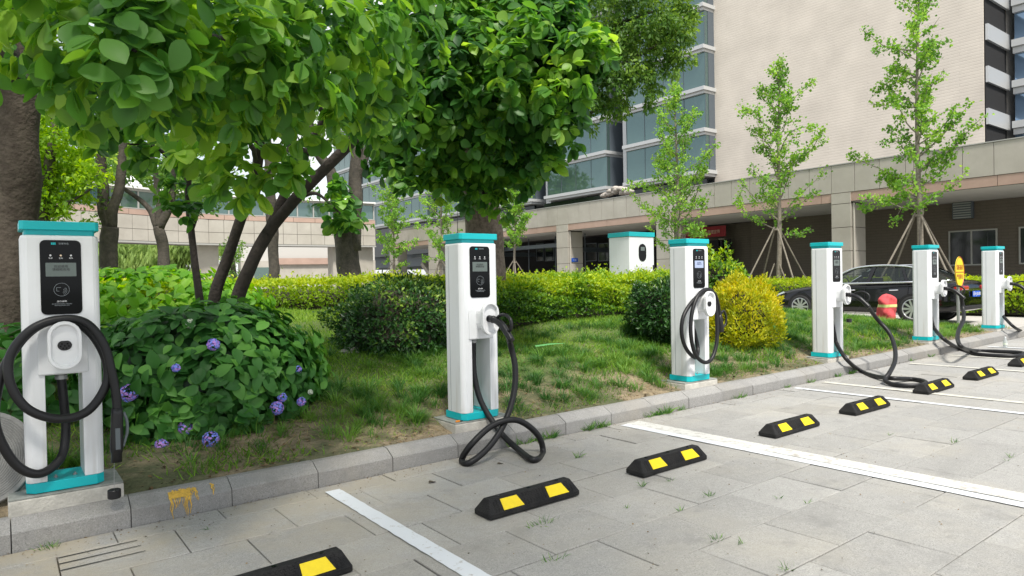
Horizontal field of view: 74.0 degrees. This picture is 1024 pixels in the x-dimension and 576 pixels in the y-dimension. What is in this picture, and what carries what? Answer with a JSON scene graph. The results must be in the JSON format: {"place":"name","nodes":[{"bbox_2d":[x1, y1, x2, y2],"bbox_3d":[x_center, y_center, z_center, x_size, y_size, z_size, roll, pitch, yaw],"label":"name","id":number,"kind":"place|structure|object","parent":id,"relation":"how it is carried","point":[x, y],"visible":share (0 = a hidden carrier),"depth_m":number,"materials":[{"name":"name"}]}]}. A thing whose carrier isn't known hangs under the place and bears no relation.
{"place":"outdoors","nodes":[
{"label":"outdoors","id":0,"kind":"place"},
{"bbox_2d":[48,0,426,275],"label":"sky","id":1,"kind":"structure","parent":0,"point":[322,184],"materials":[{"name":"white"}]},
{"bbox_2d":[0,288,1010,517],"bbox_3d":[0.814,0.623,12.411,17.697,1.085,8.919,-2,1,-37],"label":"lawn grass","id":2,"kind":"structure","parent":0,"point":[310,317],"depth_m":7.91,"materials":[{"name":"green plant"}]},
{"bbox_2d":[0,412,25,502],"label":"grooved disc","id":3,"kind":"object","parent":2,"relation":"on","point":[11,480],"visible":0.68,"depth_m":4.17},
{"bbox_2d":[0,8,41,362],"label":"mature tree","id":4,"kind":"object","parent":2,"relation":"on","point":[20,180],"visible":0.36,"depth_m":6.13,"materials":[{"name":"brown plant"}]},
{"bbox_2d":[8,468,123,553],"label":"plinth","id":5,"kind":"structure","parent":2,"relation":"on","point":[21,502],"depth_m":4.11,"materials":[{"name":"concrete"}]},
{"bbox_2d":[0,220,128,499],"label":"charging post","id":6,"kind":"object","parent":5,"relation":"on","point":[60,337],"visible":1,"depth_m":4.11,"materials":[{"name":"white plastic"}]},
{"bbox_2d":[38,114,118,221],"bbox_3d":[-10.749,-2.196,14.569,4.407,5.814,2.611,-1,1,-4],"label":"maple tree","id":7,"kind":"object","parent":2,"relation":"on","point":[75,173],"visible":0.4,"depth_m":14.38,"materials":[{"name":"green plant"}]},
{"bbox_2d":[55,22,144,280],"bbox_3d":[-9.234,-4.405,15.906,6.056,10.119,3.906,-1,1,3],"label":"park tree","id":8,"kind":"object","parent":2,"relation":"on","point":[107,211],"visible":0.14,"depth_m":15.90,"materials":[{"name":"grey plant"}]},
{"bbox_2d":[0,298,334,447],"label":"hydrangea bush","id":9,"kind":"object","parent":2,"relation":"on","point":[190,370],"visible":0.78,"depth_m":5.35,"materials":[{"name":"green plant"}]},
{"bbox_2d":[107,78,244,290],"bbox_3d":[-8.145,-3.061,16.960,4.247,7.333,2.895,-1,1,-6],"label":"park tree","id":10,"kind":"object","parent":2,"relation":"on","point":[159,218],"visible":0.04,"depth_m":16.94,"materials":[{"name":"grey plant"}]},
{"bbox_2d":[99,264,275,327],"bbox_3d":[-6.096,0.186,10.121,5.005,1.124,2.908,-1,1,-8],"label":"broad leaf shrub","id":11,"kind":"object","parent":2,"relation":"on","point":[138,301],"visible":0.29,"depth_m":9.42,"materials":[{"name":"green plant"}]},
{"bbox_2d":[0,0,450,305],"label":"broadleaf tree","id":12,"kind":"object","parent":2,"relation":"on","point":[151,72],"visible":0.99,"depth_m":3.61,"materials":[{"name":"green plant"}]},
{"bbox_2d":[221,29,343,290],"bbox_3d":[-8.307,-4.853,25.433,5.918,10.604,4.283,-1,1,-7],"label":"park tree","id":13,"kind":"object","parent":2,"relation":"on","point":[273,262],"visible":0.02,"depth_m":24.87,"materials":[{"name":"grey plant"}]},
{"bbox_2d":[99,267,584,311],"bbox_3d":[-4.771,0.023,12.433,13.027,0.858,2.955,-1,1,-22],"label":"clipped hedge","id":14,"kind":"object","parent":2,"relation":"on","point":[295,296],"visible":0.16,"depth_m":11.77,"materials":[{"name":"green plant"}]},
{"bbox_2d":[341,347,359,353],"bbox_3d":[-1.890,0.745,7.896,0.269,0.124,0.210,-2,1,-37],"label":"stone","id":15,"kind":"object","parent":2,"relation":"on","point":[344,350],"visible":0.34,"depth_m":7.81,"materials":[{"name":"grey stone"}]},
{"bbox_2d":[334,300,390,351],"bbox_3d":[-1.624,0.583,8.319,1.029,0.970,0.916,-2,1,-37],"label":"dark shrub","id":16,"kind":"object","parent":2,"relation":"on","point":[352,337],"visible":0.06,"depth_m":7.98,"materials":[{"name":"green plant"}]},
{"bbox_2d":[302,0,434,288],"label":"park tree","id":17,"kind":"object","parent":2,"relation":"on","point":[347,245],"visible":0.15,"depth_m":19.70,"materials":[{"name":"grey plant"}]},
{"bbox_2d":[312,267,498,357],"bbox_3d":[-1.293,0.392,8.614,2.391,1.330,1.833,-2,1,-37],"label":"dark shrub","id":18,"kind":"object","parent":2,"relation":"on","point":[407,312],"visible":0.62,"depth_m":7.97,"materials":[{"name":"green plant"}]},
{"bbox_2d":[433,412,508,433],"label":"plinth","id":19,"kind":"structure","parent":2,"relation":"on","point":[449,424],"depth_m":5.94,"materials":[{"name":"concrete"}]},
{"bbox_2d":[443,214,545,466],"bbox_3d":[-0.212,0.341,5.747,0.769,2.180,1.043,-2,1,-37],"label":"charging post","id":20,"kind":"object","parent":19,"relation":"on","point":[474,322],"visible":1,"depth_m":5.93,"materials":[{"name":"white plastic"}]},
{"bbox_2d":[330,0,621,291],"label":"round crowned tree","id":21,"kind":"object","parent":2,"relation":"on","point":[527,88],"visible":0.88,"depth_m":7.44,"materials":[{"name":"green plant"}]},
{"bbox_2d":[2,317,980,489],"bbox_3d":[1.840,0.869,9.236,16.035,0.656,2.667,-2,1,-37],"label":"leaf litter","id":22,"kind":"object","parent":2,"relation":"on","point":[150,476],"visible":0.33,"depth_m":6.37,"materials":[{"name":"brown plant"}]},
{"bbox_2d":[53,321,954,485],"bbox_3d":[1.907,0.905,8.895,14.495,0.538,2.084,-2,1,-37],"label":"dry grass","id":23,"kind":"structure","parent":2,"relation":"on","point":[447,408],"depth_m":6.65,"materials":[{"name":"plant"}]},
{"bbox_2d":[535,343,562,346],"bbox_3d":[0.486,0.714,8.566,0.421,0.030,0.028,-1,1,-22],"label":"long blade","id":24,"kind":"object","parent":2,"relation":"on","point":[547,344],"visible":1,"depth_m":8.55,"materials":[{"name":"green plant"}]},
{"bbox_2d":[432,263,669,329],"bbox_3d":[0.835,0.062,11.747,1.786,1.062,5.960,0,1,44],"label":"clipped hedge","id":25,"kind":"object","parent":2,"relation":"on","point":[536,298],"visible":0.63,"depth_m":10.93,"materials":[{"name":"green plant"}]},
{"bbox_2d":[509,0,704,139],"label":"fine leaved tree","id":26,"kind":"object","parent":2,"relation":"on","point":[663,22],"visible":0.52,"depth_m":14.37,"materials":[{"name":"green plant"}]},
{"bbox_2d":[608,232,654,281],"bbox_3d":[2.912,-0.559,16.524,0.898,1.550,0.716,-2,1,-37],"label":"charging cabinet","id":27,"kind":"object","parent":2,"relation":"on","point":[628,251],"visible":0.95,"depth_m":16.25,"materials":[{"name":"white plastic"}]},
{"bbox_2d":[621,275,670,344],"bbox_3d":[2.206,0.344,9.893,1.207,1.106,1.185,-1,1,4],"label":"dark shrub","id":28,"kind":"object","parent":2,"relation":"on","point":[648,311],"visible":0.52,"depth_m":9.59,"materials":[{"name":"green plant"}]},
{"bbox_2d":[661,377,716,389],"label":"plinth","id":29,"kind":"structure","parent":2,"relation":"on","point":[684,385],"depth_m":7.79,"materials":[{"name":"concrete"}]},
{"bbox_2d":[668,239,726,381],"bbox_3d":[2.172,0.248,7.913,0.977,1.628,0.453,-2,1,-37],"label":"charging post","id":30,"kind":"object","parent":29,"relation":"on","point":[694,302],"visible":1,"depth_m":7.80,"materials":[{"name":"white plastic"}]},
{"bbox_2d":[707,240,753,299],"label":"shrub","id":31,"kind":"object","parent":2,"relation":"on","point":[715,272],"visible":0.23,"depth_m":11.04,"materials":[{"name":"green plant"}]},
{"bbox_2d":[709,266,790,350],"bbox_3d":[3.473,0.465,10.193,1.450,1.613,1.263,-2,1,-37],"label":"golden shrub","id":32,"kind":"object","parent":2,"relation":"on","point":[749,321],"visible":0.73,"depth_m":9.88,"materials":[{"name":"yellow plant"}]},
{"bbox_2d":[806,355,848,362],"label":"plinth","id":33,"kind":"structure","parent":2,"relation":"on","point":[828,360],"depth_m":9.63,"materials":[{"name":"concrete"}]},
{"bbox_2d":[810,242,927,387],"bbox_3d":[4.949,0.286,9.188,0.925,1.875,1.800,-1,1,-16],"label":"charging post","id":34,"kind":"object","parent":33,"relation":"on","point":[831,295],"visible":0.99,"depth_m":9.62,"materials":[{"name":"white plastic"}]},
{"bbox_2d":[876,294,896,318],"bbox_3d":[8.759,0.480,15.912,0.545,0.697,0.439,-2,1,-37],"label":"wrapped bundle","id":35,"kind":"object","parent":2,"relation":"on","point":[887,306],"visible":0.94,"depth_m":15.77,"materials":[{"name":"red fabric"}]},
{"bbox_2d":[913,339,942,344],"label":"plinth","id":36,"kind":"structure","parent":2,"relation":"on","point":[925,342],"depth_m":11.61,"materials":[{"name":"concrete"}]},
{"bbox_2d":[911,232,1023,357],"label":"charging post","id":37,"kind":"object","parent":36,"relation":"on","point":[928,287],"visible":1,"depth_m":11.59,"materials":[{"name":"white plastic"}]},
{"bbox_2d":[955,257,963,322],"bbox_3d":[10.000,0.117,15.224,0.690,1.640,0.070,-2,1,-43],"label":"parking notice","id":38,"kind":"object","parent":2,"relation":"on","point":[959,271],"visible":0.99,"depth_m":15.21,"materials":[{"name":"yellow metal"}]},
{"bbox_2d":[946,274,1023,314],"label":"clipped hedge","id":39,"kind":"object","parent":2,"relation":"on","point":[1014,301],"visible":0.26,"depth_m":18.97,"materials":[{"name":"green plant"}]},
{"bbox_2d":[978,327,1007,331],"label":"plinth","id":40,"kind":"structure","parent":2,"relation":"on","point":[996,330],"depth_m":13.50,"materials":[{"name":"concrete"}]},
{"bbox_2d":[980,246,1023,330],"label":"charging post","id":41,"kind":"object","parent":40,"relation":"on","point":[995,283],"visible":1,"depth_m":13.50,"materials":[{"name":"white plastic"}]},
{"bbox_2d":[0,337,1023,575],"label":"parking pavement","id":42,"kind":"structure","parent":0,"point":[839,525],"depth_m":4.25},
{"bbox_2d":[29,540,60,550],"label":"joint weed","id":43,"kind":"object","parent":42,"relation":"on","point":[48,546],"visible":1,"depth_m":3.91,"materials":[{"name":"green plant"}]},
{"bbox_2d":[58,540,144,570],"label":"drain slots","id":44,"kind":"object","parent":42,"relation":"on","point":[96,555],"visible":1,"depth_m":3.77,"materials":[{"name":"black metal"}]},
{"bbox_2d":[235,547,352,575],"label":"wheel stop","id":45,"kind":"object","parent":42,"relation":"on","point":[333,561],"visible":1,"depth_m":3.36,"materials":[{"name":"rubber"}]},
{"bbox_2d":[326,489,490,575],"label":"parking line","id":46,"kind":"object","parent":42,"relation":"on","point":[457,564],"visible":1,"depth_m":3.89,"materials":[{"name":"white paint"}]},
{"bbox_2d":[22,347,1020,574],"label":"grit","id":47,"kind":"object","parent":42,"relation":"on","point":[514,485],"visible":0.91,"depth_m":4.75,"materials":[{"name":"grey stone"}]},
{"bbox_2d":[513,434,534,443],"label":"kerb weed","id":48,"kind":"object","parent":42,"relation":"on","point":[526,440],"visible":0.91,"depth_m":6.07,"materials":[{"name":"green plant"}]},
{"bbox_2d":[475,477,578,519],"bbox_3d":[0.107,1.347,4.411,0.736,0.110,0.176,-2,1,-37],"label":"wheel stop","id":49,"kind":"object","parent":42,"relation":"on","point":[496,506],"visible":1,"depth_m":4.33,"materials":[{"name":"rubber"}]},
{"bbox_2d":[526,515,559,528],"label":"joint weed","id":50,"kind":"object","parent":42,"relation":"on","point":[541,522],"visible":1,"depth_m":4.06,"materials":[{"name":"green plant"}]},
{"bbox_2d":[542,428,563,438],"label":"kerb weed","id":51,"kind":"object","parent":42,"relation":"on","point":[554,435],"visible":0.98,"depth_m":6.25,"materials":[{"name":"green plant"}]},
{"bbox_2d":[543,549,570,562],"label":"joint weed","id":52,"kind":"object","parent":42,"relation":"on","point":[544,559],"visible":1,"depth_m":3.53,"materials":[{"name":"green plant"}]},
{"bbox_2d":[580,421,597,430],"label":"kerb weed","id":53,"kind":"object","parent":42,"relation":"on","point":[590,427],"visible":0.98,"depth_m":6.52,"materials":[{"name":"green plant"}]},
{"bbox_2d":[595,420,608,428],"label":"kerb weed","id":54,"kind":"object","parent":42,"relation":"on","point":[600,426],"visible":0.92,"depth_m":6.60,"materials":[{"name":"green plant"}]},
{"bbox_2d":[650,407,669,415],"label":"kerb weed","id":55,"kind":"object","parent":42,"relation":"on","point":[659,413],"visible":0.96,"depth_m":7.13,"materials":[{"name":"green plant"}]},
{"bbox_2d":[626,444,706,477],"bbox_3d":[1.188,1.305,5.194,0.736,0.110,0.176,-2,1,-37],"label":"wheel stop","id":56,"kind":"object","parent":42,"relation":"on","point":[650,465],"visible":1,"depth_m":5.10,"materials":[{"name":"rubber"}]},
{"bbox_2d":[657,404,679,413],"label":"kerb weed","id":57,"kind":"object","parent":42,"relation":"on","point":[668,411],"visible":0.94,"depth_m":7.20,"materials":[{"name":"green plant"}]},
{"bbox_2d":[704,533,724,541],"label":"joint weed","id":58,"kind":"object","parent":42,"relation":"on","point":[716,537],"visible":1,"depth_m":3.73,"materials":[{"name":"green plant"}]},
{"bbox_2d":[758,413,819,437],"bbox_3d":[2.548,1.252,6.238,0.736,0.110,0.176,-2,1,-37],"label":"wheel stop","id":59,"kind":"object","parent":42,"relation":"on","point":[785,427],"visible":1,"depth_m":6.13,"materials":[{"name":"rubber"}]},
{"bbox_2d":[621,424,1023,506],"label":"parking line","id":60,"kind":"object","parent":42,"relation":"on","point":[966,493],"visible":1,"depth_m":4.95,"materials":[{"name":"white paint"}]},
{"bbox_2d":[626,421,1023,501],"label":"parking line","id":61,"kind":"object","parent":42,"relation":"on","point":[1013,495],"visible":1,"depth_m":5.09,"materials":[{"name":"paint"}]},
{"bbox_2d":[839,395,889,415],"bbox_3d":[3.667,1.209,7.062,0.736,0.110,0.176,-2,1,-36],"label":"wheel stop","id":62,"kind":"object","parent":42,"relation":"on","point":[862,406],"visible":1,"depth_m":6.95,"materials":[{"name":"rubber"}]},
{"bbox_2d":[796,387,1023,413],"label":"parking line","id":63,"kind":"object","parent":42,"relation":"on","point":[916,401],"visible":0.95,"depth_m":7.34,"materials":[{"name":"white paint"}]},
{"bbox_2d":[822,382,1023,403],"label":"parking line","id":64,"kind":"object","parent":42,"relation":"on","point":[932,393],"visible":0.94,"depth_m":7.83,"materials":[{"name":"paint"}]},
{"bbox_2d":[912,378,954,393],"bbox_3d":[5.013,1.157,8.082,0.736,0.110,0.176,-2,1,-37],"label":"wheel stop","id":65,"kind":"object","parent":42,"relation":"on","point":[934,386],"visible":1,"depth_m":7.94,"materials":[{"name":"rubber"}]},
{"bbox_2d":[908,363,1023,371],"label":"parking line","id":66,"kind":"object","parent":42,"relation":"on","point":[964,367],"visible":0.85,"depth_m":9.92,"materials":[{"name":"paint"}]},
{"bbox_2d":[962,366,998,380],"bbox_3d":[6.161,1.113,8.934,0.736,0.110,0.176,-2,1,-37],"label":"wheel stop","id":67,"kind":"object","parent":42,"relation":"on","point":[982,373],"visible":1,"depth_m":8.79,"materials":[{"name":"rubber"}]},
{"bbox_2d":[952,355,1010,358],"bbox_3d":[9.050,1.076,8.787,0.100,0.066,6.153,-2,1,-36],"label":"parking line","id":68,"kind":"object","parent":42,"relation":"on","point":[978,356],"visible":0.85,"depth_m":10.90,"materials":[{"name":"paint"}]},
{"bbox_2d":[1003,337,1007,347],"bbox_3d":[8.770,0.964,12.089,0.070,0.197,0.070,-2,1,-37],"label":"plastic bottle","id":69,"kind":"object","parent":42,"relation":"on","point":[1005,343],"visible":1,"depth_m":12.07,"materials":[{"name":"grey plastic"}]},
{"bbox_2d":[1007,356,1023,366],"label":"wheel stop","id":70,"kind":"object","parent":42,"relation":"on","point":[1018,362],"visible":1,"depth_m":9.78,"materials":[{"name":"rubber"}]},
{"bbox_2d":[760,302,897,314],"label":"forecourt","id":71,"kind":"structure","parent":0,"point":[859,312],"depth_m":21.81,"materials":[{"name":"grey concrete"}]},
{"bbox_2d":[238,247,375,288],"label":"pavilion","id":72,"kind":"structure","parent":71,"relation":"on","point":[303,261],"depth_m":76.50,"materials":[{"name":"beige stone"}]},
{"bbox_2d":[254,267,268,278],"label":"window","id":73,"kind":"structure","parent":72,"relation":"in","point":[261,271],"depth_m":74.81,"materials":[{"name":"glass"}]},
{"bbox_2d":[363,181,418,273],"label":"ginkgo tree","id":74,"kind":"object","parent":71,"relation":"on","point":[390,223],"visible":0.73,"depth_m":54.68,"materials":[{"name":"green plant"}]},
{"bbox_2d":[413,191,462,275],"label":"ginkgo tree","id":75,"kind":"object","parent":71,"relation":"on","point":[444,219],"visible":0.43,"depth_m":48.86,"materials":[{"name":"green plant"}]},
{"bbox_2d":[506,261,523,272],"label":"tree support","id":76,"kind":"object","parent":71,"relation":"on","point":[514,262],"visible":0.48,"depth_m":42.07,"materials":[{"name":"brown wood"}]},
{"bbox_2d":[500,188,536,272],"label":"ginkgo tree","id":77,"kind":"object","parent":71,"relation":"on","point":[515,211],"visible":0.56,"depth_m":41.84,"materials":[{"name":"green plant"}]},
{"bbox_2d":[622,79,720,252],"bbox_3d":[7.159,-4.354,30.125,3.639,9.710,4.469,-1,1,-17],"label":"ginkgo tree","id":78,"kind":"object","parent":71,"relation":"on","point":[681,180],"visible":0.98,"depth_m":29.81,"materials":[{"name":"green plant"}]},
{"bbox_2d":[389,136,1023,286],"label":"colonnade building","id":79,"kind":"structure","parent":71,"relation":"on","point":[982,205],"depth_m":31.40,"materials":[{"name":"grey stone"}]},
{"bbox_2d":[331,0,716,269],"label":"glass wing","id":80,"kind":"structure","parent":79,"relation":"on","point":[621,152],"depth_m":73.07,"materials":[{"name":"glass"}]},
{"bbox_2d":[536,243,543,260],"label":"window","id":81,"kind":"structure","parent":79,"relation":"in","point":[539,252],"depth_m":52.54,"materials":[{"name":"grey glass"}]},
{"bbox_2d":[545,243,554,260],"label":"window","id":82,"kind":"structure","parent":79,"relation":"in","point":[549,252],"depth_m":51.61,"materials":[{"name":"grey glass"}]},
{"bbox_2d":[586,243,596,260],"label":"window","id":83,"kind":"structure","parent":79,"relation":"in","point":[590,256],"depth_m":48.00,"materials":[{"name":"grey glass"}]},
{"bbox_2d":[598,243,608,260],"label":"window","id":84,"kind":"structure","parent":79,"relation":"in","point":[602,256],"depth_m":47.06,"materials":[{"name":"grey glass"}]},
{"bbox_2d":[600,186,633,197],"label":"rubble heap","id":85,"kind":"object","parent":79,"relation":"on","point":[613,190],"visible":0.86,"depth_m":41.04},
{"bbox_2d":[686,225,725,238],"bbox_3d":[11.062,-3.243,39.871,0.108,0.605,3.440,-2,1,-37],"label":"banner","id":86,"kind":"object","parent":79,"relation":"attached to","point":[717,231],"visible":0.5,"depth_m":39.13,"materials":[{"name":"red"}]},
{"bbox_2d":[708,239,730,276],"bbox_3d":[11.843,-1.212,39.034,0.070,3.080,1.700,-2,1,-37],"label":"doorway","id":87,"kind":"structure","parent":79,"relation":"attached to","point":[715,244],"depth_m":38.95,"materials":[{"name":"black"}]},
{"bbox_2d":[718,238,724,261],"bbox_3d":[11.971,-2.088,38.817,0.068,1.507,0.400,-2,1,-37],"label":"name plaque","id":88,"kind":"object","parent":87,"relation":"attached to","point":[720,240],"visible":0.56,"depth_m":38.78,"materials":[{"name":"metal"}]},
{"bbox_2d":[713,0,1014,181],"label":"tower block","id":89,"kind":"structure","parent":79,"relation":"on","point":[826,45],"depth_m":54.61,"materials":[{"name":"tile"}]},
{"bbox_2d":[948,228,997,265],"bbox_3d":[19.536,-1.712,28.837,0.070,1.513,1.809,-2,1,-37],"label":"window","id":90,"kind":"structure","parent":79,"relation":"in","point":[965,244],"depth_m":28.90,"materials":[{"name":"black glass"}]},
{"bbox_2d":[1019,227,1023,263],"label":"window","id":91,"kind":"structure","parent":79,"relation":"in","point":[1021,229],"depth_m":27.45,"materials":[{"name":"silver metal"}]},
{"bbox_2d":[748,227,805,284],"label":"stakes","id":92,"kind":"object","parent":71,"relation":"on","point":[774,229],"visible":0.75,"depth_m":26.21,"materials":[{"name":"brown wood"}]},
{"bbox_2d":[732,53,832,284],"bbox_3d":[10.262,-4.223,25.813,3.144,9.441,3.542,-1,1,-9],"label":"ginkgo tree","id":93,"kind":"object","parent":71,"relation":"on","point":[781,98],"visible":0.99,"depth_m":25.94,"materials":[{"name":"green plant"}]},
{"bbox_2d":[740,274,891,300],"bbox_3d":[6.466,-0.005,30.288,1.860,1.184,19.596,-2,1,-37],"label":"clipped hedge","id":94,"kind":"object","parent":71,"relation":"on","point":[791,282],"visible":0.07,"depth_m":24.63,"materials":[{"name":"green plant"}]},
{"bbox_2d":[880,212,954,278],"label":"stakes","id":95,"kind":"object","parent":71,"relation":"on","point":[929,231],"visible":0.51,"depth_m":22.18,"materials":[{"name":"brown wood"}]},
{"bbox_2d":[845,0,994,244],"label":"ginkgo tree","id":96,"kind":"object","parent":71,"relation":"on","point":[920,105],"visible":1,"depth_m":22.07,"materials":[{"name":"green plant"}]},
{"bbox_2d":[844,313,1023,327],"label":"road","id":97,"kind":"structure","parent":0,"point":[1015,320],"depth_m":18.11,"materials":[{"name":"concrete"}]},
{"bbox_2d":[129,244,238,275],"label":"willow tree","id":98,"kind":"object","parent":97,"relation":"on","point":[180,256],"visible":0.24,"depth_m":75.54,"materials":[{"name":"green plant"}]},
{"bbox_2d":[51,176,375,287],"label":"covered footbridge","id":99,"kind":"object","parent":97,"relation":"on","point":[300,226],"visible":0.34,"depth_m":53.56,"materials":[{"name":"grey"}]},
{"bbox_2d":[219,237,247,278],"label":"young tree","id":100,"kind":"object","parent":97,"relation":"on","point":[233,271],"visible":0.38,"depth_m":51.80,"materials":[{"name":"green plant"}]},
{"bbox_2d":[0,326,1023,555],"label":"kerb","id":101,"kind":"structure","parent":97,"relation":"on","point":[70,523],"depth_m":5.18,"materials":[{"name":"concrete"}]},
{"bbox_2d":[168,483,214,518],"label":"paint drips","id":102,"kind":"object","parent":101,"relation":"on","point":[180,493],"visible":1,"depth_m":4.42,"materials":[{"name":"yellow paint"}]},
{"bbox_2d":[777,264,981,320],"bbox_3d":[9.950,0.129,18.797,2.216,1.530,5.063,-2,1,-37],"label":"parked car","id":103,"kind":"object","parent":97,"relation":"on","point":[900,289],"visible":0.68,"depth_m":17.81,"materials":[{"name":"black paint"}]},
{"bbox_2d":[1011,0,1023,136],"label":"glass tower","id":104,"kind":"structure","parent":0,"point":[1017,44],"depth_m":48.61,"materials":[{"name":"blue"}]},
{"label":"ground","id":105,"kind":"structure","parent":0,"visible":0},
{"bbox_2d":[58,146,149,185],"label":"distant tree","id":106,"kind":"object","parent":105,"relation":"on","point":[95,175],"depth_m":95.41,"materials":[{"name":"green plant"}]},
{"bbox_2d":[98,243,157,289],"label":"willow tree","id":107,"kind":"object","parent":105,"relation":"on","point":[124,257],"visible":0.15,"depth_m":77.50,"materials":[{"name":"green plant"}]},
{"bbox_2d":[68,140,244,194],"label":"building","id":108,"kind":"structure","parent":105,"relation":"on","point":[109,161],"depth_m":87.56,"materials":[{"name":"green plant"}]}
]}

